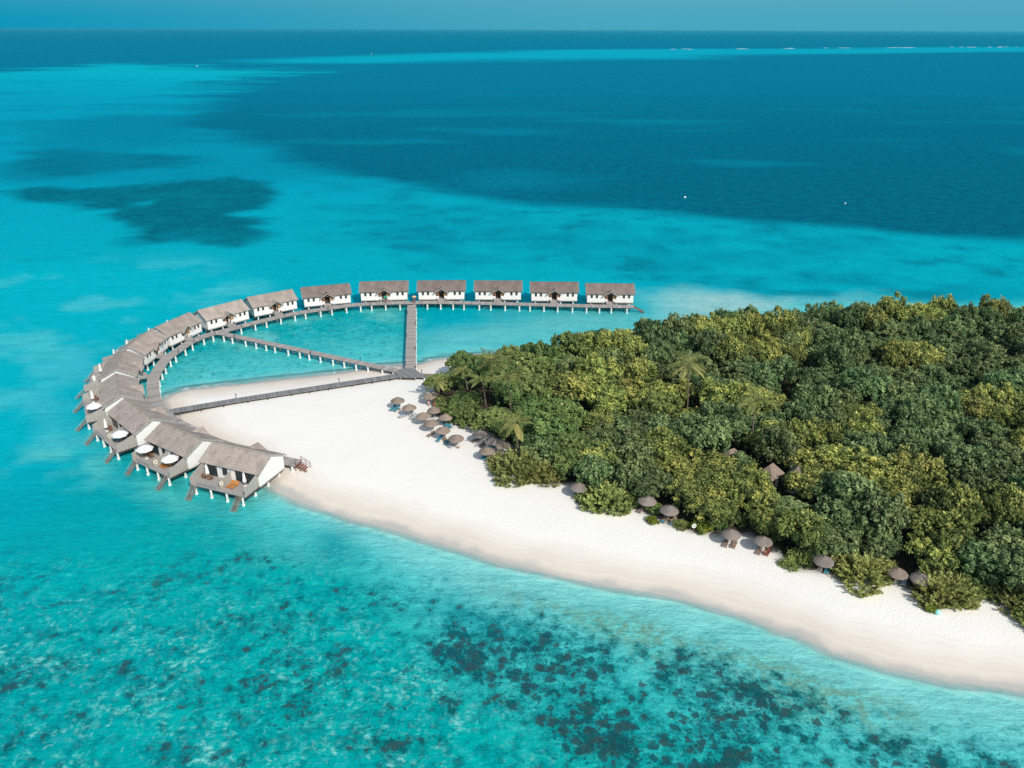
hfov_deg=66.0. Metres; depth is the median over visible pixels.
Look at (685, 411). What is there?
broadleaf tree
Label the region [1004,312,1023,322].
broadleaf tree
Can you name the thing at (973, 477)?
broadleaf tree
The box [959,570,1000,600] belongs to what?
beach bush
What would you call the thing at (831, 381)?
broadleaf tree
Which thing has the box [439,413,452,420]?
thatched parasol
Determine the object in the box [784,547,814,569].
beach bush
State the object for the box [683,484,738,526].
broadleaf tree
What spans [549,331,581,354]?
broadleaf tree
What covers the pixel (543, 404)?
broadleaf tree
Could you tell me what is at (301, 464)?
beach steps
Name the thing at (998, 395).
broadleaf tree
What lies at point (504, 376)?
palm tree
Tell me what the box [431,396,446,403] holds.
beach bush
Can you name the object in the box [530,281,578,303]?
water villa
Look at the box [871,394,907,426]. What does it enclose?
broadleaf tree
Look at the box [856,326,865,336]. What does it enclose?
broadleaf tree
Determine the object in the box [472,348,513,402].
palm tree
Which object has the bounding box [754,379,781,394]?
broadleaf tree
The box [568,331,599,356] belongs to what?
broadleaf tree
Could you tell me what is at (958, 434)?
broadleaf tree
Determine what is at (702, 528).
beach bush
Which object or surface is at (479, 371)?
broadleaf tree
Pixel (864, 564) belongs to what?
beach bush
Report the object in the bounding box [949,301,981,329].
broadleaf tree
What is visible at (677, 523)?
beach bush
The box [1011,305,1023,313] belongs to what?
broadleaf tree
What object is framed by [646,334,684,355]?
broadleaf tree
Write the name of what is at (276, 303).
water villa
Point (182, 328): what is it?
water villa
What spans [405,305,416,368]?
straight jetty
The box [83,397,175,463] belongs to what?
water villa
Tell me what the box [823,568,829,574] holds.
sun lounger
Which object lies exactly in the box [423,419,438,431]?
thatched parasol
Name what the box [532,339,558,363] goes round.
broadleaf tree
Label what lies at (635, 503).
beach bush
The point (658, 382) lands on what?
broadleaf tree
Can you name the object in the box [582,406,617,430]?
broadleaf tree
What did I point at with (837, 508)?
broadleaf tree
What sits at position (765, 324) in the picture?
broadleaf tree
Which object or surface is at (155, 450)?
glass door
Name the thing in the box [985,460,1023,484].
broadleaf tree
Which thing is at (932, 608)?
beach bush
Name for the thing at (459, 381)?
broadleaf tree
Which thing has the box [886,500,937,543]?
broadleaf tree
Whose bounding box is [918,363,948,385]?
broadleaf tree
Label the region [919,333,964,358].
broadleaf tree
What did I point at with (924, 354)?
broadleaf tree
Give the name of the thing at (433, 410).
thatched parasol
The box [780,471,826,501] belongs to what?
broadleaf tree
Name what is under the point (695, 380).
broadleaf tree
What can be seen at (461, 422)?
beach bush
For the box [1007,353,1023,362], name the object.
broadleaf tree
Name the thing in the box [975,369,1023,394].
broadleaf tree
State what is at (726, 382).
broadleaf tree
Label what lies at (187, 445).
water villa
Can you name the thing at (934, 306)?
broadleaf tree
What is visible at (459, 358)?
broadleaf tree
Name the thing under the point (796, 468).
beach hut
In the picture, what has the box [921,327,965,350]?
broadleaf tree
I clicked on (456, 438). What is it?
thatched parasol
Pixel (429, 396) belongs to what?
thatched parasol
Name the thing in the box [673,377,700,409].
broadleaf tree
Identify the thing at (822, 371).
broadleaf tree
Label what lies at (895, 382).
broadleaf tree
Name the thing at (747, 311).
broadleaf tree
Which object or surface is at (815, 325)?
broadleaf tree
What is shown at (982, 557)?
broadleaf tree
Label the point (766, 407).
broadleaf tree
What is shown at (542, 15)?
sky
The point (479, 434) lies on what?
thatched parasol
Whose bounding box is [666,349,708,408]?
palm tree
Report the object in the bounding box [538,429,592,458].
broadleaf tree
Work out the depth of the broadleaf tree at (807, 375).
167.13 m
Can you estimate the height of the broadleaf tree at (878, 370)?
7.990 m
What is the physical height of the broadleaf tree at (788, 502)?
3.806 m
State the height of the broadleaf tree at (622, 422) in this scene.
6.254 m
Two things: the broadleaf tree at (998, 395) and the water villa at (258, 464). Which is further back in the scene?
the broadleaf tree at (998, 395)
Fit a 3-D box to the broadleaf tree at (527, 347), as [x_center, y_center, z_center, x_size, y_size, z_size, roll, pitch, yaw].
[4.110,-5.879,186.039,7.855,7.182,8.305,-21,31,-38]
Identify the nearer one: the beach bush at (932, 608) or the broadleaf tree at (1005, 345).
the beach bush at (932, 608)
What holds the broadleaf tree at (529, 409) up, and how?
on the sand island
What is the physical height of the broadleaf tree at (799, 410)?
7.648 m
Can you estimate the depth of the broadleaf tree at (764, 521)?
124.27 m
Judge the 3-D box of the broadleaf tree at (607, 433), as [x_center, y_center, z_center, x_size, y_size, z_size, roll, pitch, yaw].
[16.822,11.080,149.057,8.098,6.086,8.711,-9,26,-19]
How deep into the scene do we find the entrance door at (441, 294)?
235.22 m
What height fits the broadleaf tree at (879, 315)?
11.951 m
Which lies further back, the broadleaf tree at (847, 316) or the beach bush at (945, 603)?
the broadleaf tree at (847, 316)
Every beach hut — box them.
[720,448,742,458]
[762,463,783,487]
[786,466,802,494]
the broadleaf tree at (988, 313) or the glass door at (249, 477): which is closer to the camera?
the glass door at (249, 477)
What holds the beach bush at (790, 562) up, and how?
on the sand island
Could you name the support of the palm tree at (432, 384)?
on the sand island
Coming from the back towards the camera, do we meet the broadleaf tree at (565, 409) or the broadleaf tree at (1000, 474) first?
the broadleaf tree at (565, 409)
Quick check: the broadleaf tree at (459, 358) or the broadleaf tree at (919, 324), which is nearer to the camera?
the broadleaf tree at (459, 358)
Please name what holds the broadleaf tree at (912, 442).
on the sand island
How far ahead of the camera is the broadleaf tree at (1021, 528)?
119.33 m
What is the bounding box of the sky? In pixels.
[0,0,1023,31]
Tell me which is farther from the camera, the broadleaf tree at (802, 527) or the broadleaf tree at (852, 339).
the broadleaf tree at (852, 339)
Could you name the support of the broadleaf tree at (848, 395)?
on the sand island
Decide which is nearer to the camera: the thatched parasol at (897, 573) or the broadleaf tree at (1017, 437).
the thatched parasol at (897, 573)
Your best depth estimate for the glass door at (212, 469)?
140.78 m
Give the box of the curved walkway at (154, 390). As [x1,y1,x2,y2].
[146,301,634,471]
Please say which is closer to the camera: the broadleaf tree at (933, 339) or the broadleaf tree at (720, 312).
the broadleaf tree at (933, 339)
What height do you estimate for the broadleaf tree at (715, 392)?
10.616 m
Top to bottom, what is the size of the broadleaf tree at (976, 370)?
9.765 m
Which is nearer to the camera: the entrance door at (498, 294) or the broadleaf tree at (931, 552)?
the broadleaf tree at (931, 552)
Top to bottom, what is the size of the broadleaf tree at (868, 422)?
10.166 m
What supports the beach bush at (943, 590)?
on the sand island
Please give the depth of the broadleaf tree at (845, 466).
134.75 m
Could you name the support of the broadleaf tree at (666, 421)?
on the sand island
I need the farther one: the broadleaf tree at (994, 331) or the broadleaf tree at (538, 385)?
the broadleaf tree at (994, 331)
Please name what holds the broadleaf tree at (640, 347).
on the sand island
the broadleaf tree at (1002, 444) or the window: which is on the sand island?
the broadleaf tree at (1002, 444)
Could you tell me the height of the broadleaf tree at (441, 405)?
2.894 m
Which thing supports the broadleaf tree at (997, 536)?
on the sand island
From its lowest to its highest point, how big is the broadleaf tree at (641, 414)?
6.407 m
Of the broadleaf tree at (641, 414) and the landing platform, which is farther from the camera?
the landing platform
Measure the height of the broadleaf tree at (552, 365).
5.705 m
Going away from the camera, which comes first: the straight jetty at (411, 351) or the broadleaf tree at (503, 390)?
the broadleaf tree at (503, 390)
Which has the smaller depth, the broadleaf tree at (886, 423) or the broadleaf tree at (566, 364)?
the broadleaf tree at (886, 423)
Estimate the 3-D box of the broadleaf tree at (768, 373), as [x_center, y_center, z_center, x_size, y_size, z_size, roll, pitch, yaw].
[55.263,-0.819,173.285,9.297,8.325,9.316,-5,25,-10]
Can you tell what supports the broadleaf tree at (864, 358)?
on the sand island
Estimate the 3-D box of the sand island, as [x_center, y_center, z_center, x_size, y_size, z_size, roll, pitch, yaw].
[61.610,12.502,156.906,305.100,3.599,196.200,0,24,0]
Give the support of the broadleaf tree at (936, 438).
on the sand island
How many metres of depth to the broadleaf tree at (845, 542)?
119.08 m
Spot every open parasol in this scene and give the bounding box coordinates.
[86,402,100,414]
[111,430,127,441]
[136,445,153,458]
[161,454,178,468]
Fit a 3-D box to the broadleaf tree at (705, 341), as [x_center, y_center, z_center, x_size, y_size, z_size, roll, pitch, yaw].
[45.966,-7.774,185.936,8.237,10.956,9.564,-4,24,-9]
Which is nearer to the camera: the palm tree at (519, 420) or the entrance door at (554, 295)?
the palm tree at (519, 420)
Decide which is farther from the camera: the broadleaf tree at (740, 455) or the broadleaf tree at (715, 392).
the broadleaf tree at (715, 392)
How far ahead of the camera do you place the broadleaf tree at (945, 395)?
156.97 m
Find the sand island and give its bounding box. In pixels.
[162,325,1023,696]
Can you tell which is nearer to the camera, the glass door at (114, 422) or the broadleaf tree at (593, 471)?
the broadleaf tree at (593, 471)
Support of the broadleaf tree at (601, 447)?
on the sand island
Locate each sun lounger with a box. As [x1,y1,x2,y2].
[636,505,644,512]
[722,539,728,547]
[730,540,737,548]
[755,546,762,555]
[763,546,771,556]
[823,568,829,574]
[900,579,906,586]
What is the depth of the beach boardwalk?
174.10 m
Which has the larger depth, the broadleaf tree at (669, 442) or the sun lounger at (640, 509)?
the broadleaf tree at (669, 442)
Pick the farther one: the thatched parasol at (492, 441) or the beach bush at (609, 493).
the thatched parasol at (492, 441)
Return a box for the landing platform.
[395,368,418,380]
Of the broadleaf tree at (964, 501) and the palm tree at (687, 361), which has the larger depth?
the palm tree at (687, 361)
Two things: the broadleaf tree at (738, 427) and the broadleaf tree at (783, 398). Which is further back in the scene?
the broadleaf tree at (783, 398)
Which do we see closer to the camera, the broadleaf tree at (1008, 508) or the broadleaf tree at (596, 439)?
the broadleaf tree at (1008, 508)
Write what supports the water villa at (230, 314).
in the sea
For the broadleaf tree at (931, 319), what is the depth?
200.94 m
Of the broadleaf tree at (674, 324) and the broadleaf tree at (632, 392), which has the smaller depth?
the broadleaf tree at (632, 392)
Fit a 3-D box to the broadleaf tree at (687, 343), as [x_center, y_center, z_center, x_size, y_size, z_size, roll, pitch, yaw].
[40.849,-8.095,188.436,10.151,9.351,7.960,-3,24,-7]
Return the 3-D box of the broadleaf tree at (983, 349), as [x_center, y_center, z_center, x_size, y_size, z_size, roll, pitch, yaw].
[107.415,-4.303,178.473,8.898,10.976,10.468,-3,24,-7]
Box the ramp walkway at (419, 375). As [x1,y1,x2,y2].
[416,373,431,380]
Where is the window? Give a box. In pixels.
[222,468,226,474]
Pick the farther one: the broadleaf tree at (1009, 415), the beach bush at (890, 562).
the broadleaf tree at (1009, 415)
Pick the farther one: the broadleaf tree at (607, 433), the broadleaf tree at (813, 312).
the broadleaf tree at (813, 312)
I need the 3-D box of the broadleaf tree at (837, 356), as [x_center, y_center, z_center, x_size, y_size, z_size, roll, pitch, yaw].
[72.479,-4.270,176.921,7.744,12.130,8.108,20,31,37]
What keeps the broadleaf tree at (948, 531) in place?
on the sand island
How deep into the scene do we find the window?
139.77 m
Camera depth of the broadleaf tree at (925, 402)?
152.72 m
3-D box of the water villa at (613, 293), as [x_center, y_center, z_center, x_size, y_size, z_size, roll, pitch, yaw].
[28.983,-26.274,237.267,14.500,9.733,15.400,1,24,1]
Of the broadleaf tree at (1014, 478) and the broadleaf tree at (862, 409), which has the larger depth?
the broadleaf tree at (862, 409)
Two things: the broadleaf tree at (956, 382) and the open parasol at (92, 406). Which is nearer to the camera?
the open parasol at (92, 406)
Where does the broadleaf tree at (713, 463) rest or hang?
on the sand island
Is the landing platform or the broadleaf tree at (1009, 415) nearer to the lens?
the broadleaf tree at (1009, 415)
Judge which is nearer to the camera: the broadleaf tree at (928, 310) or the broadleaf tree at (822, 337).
the broadleaf tree at (822, 337)
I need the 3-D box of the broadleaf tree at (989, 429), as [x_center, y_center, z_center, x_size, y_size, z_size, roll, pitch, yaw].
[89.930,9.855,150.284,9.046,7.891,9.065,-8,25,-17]
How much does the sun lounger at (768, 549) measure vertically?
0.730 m
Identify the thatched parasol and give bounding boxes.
[390,396,404,403]
[402,404,416,415]
[416,412,430,420]
[423,392,435,404]
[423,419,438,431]
[427,406,439,419]
[436,426,450,438]
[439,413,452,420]
[448,434,463,447]
[472,430,486,437]
[479,447,494,454]
[484,437,499,447]
[495,441,509,454]
[570,483,586,496]
[638,495,655,510]
[659,505,678,518]
[721,528,740,545]
[753,536,772,552]
[813,554,833,571]
[886,567,908,584]
[909,572,930,589]
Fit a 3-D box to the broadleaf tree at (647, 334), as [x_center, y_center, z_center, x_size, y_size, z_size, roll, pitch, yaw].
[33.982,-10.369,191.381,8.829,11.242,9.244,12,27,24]
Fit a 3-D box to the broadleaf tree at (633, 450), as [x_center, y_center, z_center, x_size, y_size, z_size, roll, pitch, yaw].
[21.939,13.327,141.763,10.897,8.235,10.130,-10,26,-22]
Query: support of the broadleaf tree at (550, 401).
on the sand island
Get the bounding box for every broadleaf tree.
[422,371,453,392]
[434,402,450,413]
[443,399,483,423]
[444,370,467,389]
[445,349,476,378]
[447,390,484,403]
[466,353,512,390]
[469,405,512,430]
[490,379,530,406]
[490,416,528,440]
[494,344,524,364]
[502,364,523,381]
[506,399,544,426]
[510,352,549,366]
[512,423,533,444]
[513,392,548,410]
[514,360,556,381]
[517,433,565,463]
[518,342,534,360]
[519,375,559,400]
[531,411,576,441]
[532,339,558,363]
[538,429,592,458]
[540,396,583,413]
[543,371,597,408]
[543,399,592,431]
[546,363,557,373]
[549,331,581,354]
[550,354,576,366]
[552,447,581,481]
[556,354,581,375]
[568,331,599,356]
[570,368,585,379]
[572,332,606,358]
[573,453,614,492]
[574,349,625,380]
[577,368,623,396]
[577,438,624,480]
[578,438,610,458]
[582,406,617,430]
[584,328,609,334]
[585,421,619,442]
[586,384,630,416]
[593,328,635,352]
[598,347,630,372]
[603,433,664,474]
[604,412,647,440]
[608,462,644,496]
[614,372,644,406]
[616,350,659,382]
[617,378,652,408]
[618,425,651,461]
[624,335,648,356]
[625,407,672,427]
[626,463,674,497]
[629,379,684,417]
[632,317,650,331]
[634,318,670,345]
[638,425,691,461]
[639,341,675,377]
[639,379,675,401]
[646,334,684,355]
[647,413,688,443]
[651,447,712,478]
[655,356,697,384]
[661,312,697,338]
[662,467,703,508]
[670,331,697,351]
[670,412,732,455]
[671,406,702,424]
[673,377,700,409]
[676,350,701,361]
[680,314,721,335]
[681,449,744,490]
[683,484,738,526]
[685,355,719,376]
[687,312,700,317]
[689,373,723,395]
[691,327,726,361]
[697,311,719,328]
[698,376,746,407]
[698,398,742,425]
[703,413,746,452]
[709,308,733,319]
[709,471,755,513]
[711,334,749,363]
[716,380,740,386]
[717,312,754,339]
[717,327,753,361]
[719,356,763,381]
[723,372,756,385]
[724,450,752,478]
[728,382,781,417]
[731,304,760,316]
[732,479,780,518]
[734,412,765,444]
[735,339,763,357]
[735,459,773,488]
[740,420,802,456]
[742,312,780,341]
[744,361,785,387]
[747,508,793,540]
[749,332,787,352]
[749,344,783,370]
[752,423,800,472]
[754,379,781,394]
[756,409,790,427]
[759,387,787,412]
[759,494,813,537]
[761,305,798,336]
[771,354,798,389]
[774,506,831,564]
[777,331,805,348]
[778,399,821,429]
[778,416,827,448]
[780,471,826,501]
[781,445,836,477]
[783,342,812,373]
[783,366,832,395]
[786,307,804,316]
[789,382,842,409]
[791,519,861,558]
[792,308,809,325]
[793,326,816,349]
[801,302,831,322]
[801,317,838,332]
[803,344,833,371]
[807,324,843,352]
[808,411,849,441]
[811,494,875,536]
[812,469,877,503]
[813,375,865,400]
[814,418,846,447]
[814,440,871,468]
[815,366,839,379]
[817,401,851,418]
[818,341,855,373]
[820,300,844,324]
[821,463,868,480]
[828,325,875,354]
[832,303,864,330]
[832,384,863,404]
[833,367,893,404]
[833,429,896,468]
[836,401,885,418]
[838,411,886,439]
[841,361,894,379]
[845,453,919,499]
[846,487,910,546]
[850,346,876,367]
[853,300,880,333]
[854,360,900,380]
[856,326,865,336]
[856,528,902,564]
[857,304,889,337]
[857,333,881,361]
[859,414,892,431]
[870,318,912,339]
[871,337,906,364]
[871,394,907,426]
[874,291,906,318]
[874,376,905,402]
[878,335,908,342]
[878,472,926,505]
[879,380,917,401]
[879,431,929,460]
[880,338,915,372]
[885,419,927,449]
[886,444,948,490]
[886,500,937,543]
[889,302,928,322]
[889,366,932,388]
[891,403,935,429]
[892,392,944,427]
[895,340,943,368]
[900,314,939,340]
[900,340,946,365]
[901,533,961,574]
[903,333,928,343]
[908,424,963,458]
[910,505,978,553]
[913,301,941,308]
[913,312,943,328]
[916,304,951,320]
[917,382,962,414]
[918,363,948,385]
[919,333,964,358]
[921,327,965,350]
[922,479,986,529]
[922,479,989,527]
[929,425,963,457]
[930,294,958,314]
[932,313,976,338]
[932,357,961,375]
[932,441,987,483]
[935,342,964,361]
[936,407,985,440]
[937,372,975,391]
[947,355,1002,384]
[948,387,997,414]
[948,465,1000,501]
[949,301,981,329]
[949,537,1010,588]
[957,396,1000,420]
[959,418,1011,444]
[960,340,1009,369]
[964,332,984,348]
[964,336,1003,348]
[971,381,1023,406]
[972,305,1005,333]
[973,437,1019,456]
[973,445,1015,479]
[973,522,1023,556]
[975,320,1008,342]
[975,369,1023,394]
[975,488,1023,536]
[977,293,1011,317]
[979,480,1023,525]
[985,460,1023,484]
[990,543,1023,590]
[991,399,1023,445]
[991,449,1023,474]
[994,340,1015,355]
[1000,360,1023,373]
[1001,322,1017,340]
[1004,309,1023,323]
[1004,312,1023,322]
[1005,322,1023,341]
[1005,365,1023,379]
[1005,473,1023,491]
[1007,333,1023,354]
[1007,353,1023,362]
[1007,428,1023,458]
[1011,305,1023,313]
[1015,520,1023,536]
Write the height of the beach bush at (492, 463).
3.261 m
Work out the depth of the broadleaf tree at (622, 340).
182.49 m
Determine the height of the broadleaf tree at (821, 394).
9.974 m
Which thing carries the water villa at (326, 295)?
in the sea
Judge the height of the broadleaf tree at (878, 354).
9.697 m
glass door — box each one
[111,417,118,429]
[149,442,159,455]
[171,452,183,462]
[204,464,217,476]
[235,471,254,483]
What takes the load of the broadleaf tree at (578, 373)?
on the sand island
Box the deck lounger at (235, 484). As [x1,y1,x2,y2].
[230,481,239,488]
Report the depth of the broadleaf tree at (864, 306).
204.61 m
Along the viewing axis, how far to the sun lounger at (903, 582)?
115.26 m
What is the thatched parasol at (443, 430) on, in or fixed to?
on the sand island
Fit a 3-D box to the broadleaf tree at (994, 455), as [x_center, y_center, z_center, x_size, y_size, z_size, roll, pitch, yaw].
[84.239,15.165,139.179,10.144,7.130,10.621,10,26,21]
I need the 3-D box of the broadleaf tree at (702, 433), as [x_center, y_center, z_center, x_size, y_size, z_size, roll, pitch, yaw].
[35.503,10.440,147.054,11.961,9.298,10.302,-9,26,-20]
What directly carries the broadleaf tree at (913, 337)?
on the sand island
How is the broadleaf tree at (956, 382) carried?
on the sand island
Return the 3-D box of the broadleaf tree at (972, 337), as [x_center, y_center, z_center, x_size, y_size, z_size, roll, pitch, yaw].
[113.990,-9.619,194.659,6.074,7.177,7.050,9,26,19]
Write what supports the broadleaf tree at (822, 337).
on the sand island
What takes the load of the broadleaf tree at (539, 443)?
on the sand island
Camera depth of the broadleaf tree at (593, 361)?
169.84 m
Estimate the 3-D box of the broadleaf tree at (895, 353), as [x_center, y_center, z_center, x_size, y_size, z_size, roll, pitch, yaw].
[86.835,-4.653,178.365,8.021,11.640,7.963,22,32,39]
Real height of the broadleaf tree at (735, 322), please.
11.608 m
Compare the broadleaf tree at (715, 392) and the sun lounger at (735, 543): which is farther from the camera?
the broadleaf tree at (715, 392)
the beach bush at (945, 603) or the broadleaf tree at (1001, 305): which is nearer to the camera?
the beach bush at (945, 603)
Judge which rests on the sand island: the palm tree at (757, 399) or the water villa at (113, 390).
the palm tree at (757, 399)
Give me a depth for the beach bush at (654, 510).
131.41 m
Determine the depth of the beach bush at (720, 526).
127.11 m
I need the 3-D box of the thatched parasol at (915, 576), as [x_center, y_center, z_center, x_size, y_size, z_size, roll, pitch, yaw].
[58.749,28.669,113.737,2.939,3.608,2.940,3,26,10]
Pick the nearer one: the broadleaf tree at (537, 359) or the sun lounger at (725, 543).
the sun lounger at (725, 543)
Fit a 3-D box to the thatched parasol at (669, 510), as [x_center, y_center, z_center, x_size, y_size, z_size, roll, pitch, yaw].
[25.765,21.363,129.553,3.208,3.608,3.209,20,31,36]
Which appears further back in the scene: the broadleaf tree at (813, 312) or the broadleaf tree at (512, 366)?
the broadleaf tree at (813, 312)
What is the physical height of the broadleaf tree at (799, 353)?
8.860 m
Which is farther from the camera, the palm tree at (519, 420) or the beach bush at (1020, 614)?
the palm tree at (519, 420)
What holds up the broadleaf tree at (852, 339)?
on the sand island
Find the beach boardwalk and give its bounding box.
[168,374,398,417]
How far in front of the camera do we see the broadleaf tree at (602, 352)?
173.28 m
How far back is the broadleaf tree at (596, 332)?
194.99 m
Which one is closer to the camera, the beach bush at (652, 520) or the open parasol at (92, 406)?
the beach bush at (652, 520)
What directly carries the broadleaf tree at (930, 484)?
on the sand island
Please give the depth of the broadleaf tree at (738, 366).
175.07 m
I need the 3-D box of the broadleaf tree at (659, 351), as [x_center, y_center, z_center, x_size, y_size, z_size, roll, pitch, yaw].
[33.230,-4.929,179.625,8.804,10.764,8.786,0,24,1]
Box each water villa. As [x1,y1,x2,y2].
[72,373,148,431]
[75,349,148,398]
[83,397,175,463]
[96,329,168,370]
[124,422,222,491]
[137,312,202,349]
[184,441,286,512]
[193,299,249,332]
[243,289,297,319]
[300,283,351,309]
[359,280,408,306]
[417,280,465,300]
[474,280,522,301]
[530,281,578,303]
[584,283,635,308]
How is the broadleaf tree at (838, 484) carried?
on the sand island
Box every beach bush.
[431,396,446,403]
[455,417,472,428]
[486,449,521,475]
[491,446,555,487]
[524,459,562,487]
[573,482,608,508]
[578,477,633,516]
[607,485,640,514]
[645,502,661,514]
[646,515,659,524]
[671,518,689,531]
[689,515,714,535]
[704,516,728,530]
[726,512,746,527]
[777,555,798,571]
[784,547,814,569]
[828,553,860,580]
[829,549,897,597]
[861,550,896,577]
[911,562,986,610]
[923,603,936,612]
[935,564,986,601]
[941,599,955,608]
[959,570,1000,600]
[983,568,1020,599]
[991,583,1023,614]
[1009,602,1023,626]
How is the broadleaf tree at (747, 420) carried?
on the sand island
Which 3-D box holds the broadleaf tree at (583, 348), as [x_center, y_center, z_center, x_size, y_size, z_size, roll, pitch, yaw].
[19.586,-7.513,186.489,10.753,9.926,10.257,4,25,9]
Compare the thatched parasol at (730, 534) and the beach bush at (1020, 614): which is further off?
the thatched parasol at (730, 534)
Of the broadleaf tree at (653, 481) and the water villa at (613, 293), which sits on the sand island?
the broadleaf tree at (653, 481)
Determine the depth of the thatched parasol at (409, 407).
163.09 m
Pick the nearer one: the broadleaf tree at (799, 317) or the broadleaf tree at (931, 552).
the broadleaf tree at (931, 552)
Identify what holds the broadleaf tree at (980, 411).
on the sand island
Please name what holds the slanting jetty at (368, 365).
in the sea
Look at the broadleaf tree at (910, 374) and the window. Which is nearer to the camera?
the window
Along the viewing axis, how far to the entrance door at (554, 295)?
234.22 m
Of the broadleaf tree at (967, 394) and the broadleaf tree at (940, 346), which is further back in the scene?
the broadleaf tree at (940, 346)
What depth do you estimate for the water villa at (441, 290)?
234.00 m
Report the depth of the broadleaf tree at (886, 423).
151.77 m
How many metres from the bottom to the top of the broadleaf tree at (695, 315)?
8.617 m
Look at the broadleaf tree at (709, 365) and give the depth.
173.98 m
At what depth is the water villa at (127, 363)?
178.84 m
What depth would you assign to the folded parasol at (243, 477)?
137.36 m
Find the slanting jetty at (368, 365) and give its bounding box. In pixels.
[217,332,398,373]
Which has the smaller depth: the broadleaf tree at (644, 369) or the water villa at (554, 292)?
the broadleaf tree at (644, 369)
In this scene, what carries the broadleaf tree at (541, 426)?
on the sand island
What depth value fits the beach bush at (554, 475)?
140.43 m
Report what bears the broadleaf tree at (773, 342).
on the sand island
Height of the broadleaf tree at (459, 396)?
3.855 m
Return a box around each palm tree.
[423,372,448,400]
[452,363,473,392]
[463,371,497,409]
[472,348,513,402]
[485,366,527,410]
[492,407,532,450]
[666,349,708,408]
[736,382,776,455]
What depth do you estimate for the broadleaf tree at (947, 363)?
176.47 m
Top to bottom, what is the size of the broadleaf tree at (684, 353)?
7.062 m
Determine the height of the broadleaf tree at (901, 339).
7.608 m
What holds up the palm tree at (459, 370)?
on the sand island
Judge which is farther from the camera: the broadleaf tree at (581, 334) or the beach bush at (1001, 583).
the broadleaf tree at (581, 334)
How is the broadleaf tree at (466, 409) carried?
on the sand island
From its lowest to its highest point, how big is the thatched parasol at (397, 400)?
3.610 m
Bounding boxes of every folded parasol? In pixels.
[104,419,108,431]
[205,464,209,477]
[242,472,246,486]
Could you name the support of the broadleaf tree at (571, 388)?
on the sand island
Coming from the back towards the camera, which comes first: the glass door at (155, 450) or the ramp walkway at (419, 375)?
the ramp walkway at (419, 375)
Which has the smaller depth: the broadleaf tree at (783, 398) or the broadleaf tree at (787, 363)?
the broadleaf tree at (783, 398)
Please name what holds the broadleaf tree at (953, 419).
on the sand island
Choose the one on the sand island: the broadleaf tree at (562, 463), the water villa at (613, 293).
the broadleaf tree at (562, 463)
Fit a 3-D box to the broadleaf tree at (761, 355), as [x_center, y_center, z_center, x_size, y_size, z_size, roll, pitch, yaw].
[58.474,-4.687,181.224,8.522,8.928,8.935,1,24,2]
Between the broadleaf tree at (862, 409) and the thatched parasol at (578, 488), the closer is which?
the thatched parasol at (578, 488)
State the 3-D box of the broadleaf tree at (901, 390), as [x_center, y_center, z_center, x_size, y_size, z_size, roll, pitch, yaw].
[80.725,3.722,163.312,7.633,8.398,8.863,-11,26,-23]
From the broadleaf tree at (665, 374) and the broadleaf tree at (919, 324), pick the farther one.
the broadleaf tree at (919, 324)
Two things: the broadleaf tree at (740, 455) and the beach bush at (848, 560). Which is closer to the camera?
the beach bush at (848, 560)
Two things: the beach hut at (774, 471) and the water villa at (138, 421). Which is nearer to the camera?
the beach hut at (774, 471)
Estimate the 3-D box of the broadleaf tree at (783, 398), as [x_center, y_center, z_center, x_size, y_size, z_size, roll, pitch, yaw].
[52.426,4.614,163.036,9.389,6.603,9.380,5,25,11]
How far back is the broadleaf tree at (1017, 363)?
173.79 m
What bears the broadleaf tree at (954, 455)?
on the sand island
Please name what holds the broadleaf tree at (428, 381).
on the sand island
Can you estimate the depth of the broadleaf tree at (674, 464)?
137.99 m
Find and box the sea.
[0,29,1023,767]
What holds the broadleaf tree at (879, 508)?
on the sand island
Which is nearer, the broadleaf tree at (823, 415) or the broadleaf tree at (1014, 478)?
the broadleaf tree at (1014, 478)
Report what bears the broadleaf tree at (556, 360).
on the sand island
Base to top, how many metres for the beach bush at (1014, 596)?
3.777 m
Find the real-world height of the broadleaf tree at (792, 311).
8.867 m
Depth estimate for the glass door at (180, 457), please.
144.30 m
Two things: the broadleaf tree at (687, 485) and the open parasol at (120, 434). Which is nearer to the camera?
the broadleaf tree at (687, 485)
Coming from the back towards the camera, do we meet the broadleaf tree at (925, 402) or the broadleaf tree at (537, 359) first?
the broadleaf tree at (537, 359)
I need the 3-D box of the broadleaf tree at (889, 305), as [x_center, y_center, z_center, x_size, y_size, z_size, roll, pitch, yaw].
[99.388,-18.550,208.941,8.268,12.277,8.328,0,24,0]
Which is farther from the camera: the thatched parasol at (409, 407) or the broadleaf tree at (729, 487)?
the thatched parasol at (409, 407)
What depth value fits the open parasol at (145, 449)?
145.33 m
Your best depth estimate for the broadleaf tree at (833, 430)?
145.55 m
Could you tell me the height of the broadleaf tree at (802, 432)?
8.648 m
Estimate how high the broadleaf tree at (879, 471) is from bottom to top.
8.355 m
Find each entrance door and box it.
[439,292,443,297]
[496,292,500,297]
[552,293,556,298]
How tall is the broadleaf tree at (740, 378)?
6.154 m
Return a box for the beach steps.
[295,456,310,472]
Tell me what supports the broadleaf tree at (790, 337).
on the sand island
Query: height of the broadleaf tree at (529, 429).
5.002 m
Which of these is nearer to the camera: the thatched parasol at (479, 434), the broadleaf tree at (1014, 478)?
the broadleaf tree at (1014, 478)
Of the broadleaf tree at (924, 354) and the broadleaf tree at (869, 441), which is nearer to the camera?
the broadleaf tree at (869, 441)
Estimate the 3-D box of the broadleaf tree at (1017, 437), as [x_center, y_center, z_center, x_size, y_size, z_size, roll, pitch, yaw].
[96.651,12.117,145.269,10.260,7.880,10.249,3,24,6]
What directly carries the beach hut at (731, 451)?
on the sand island

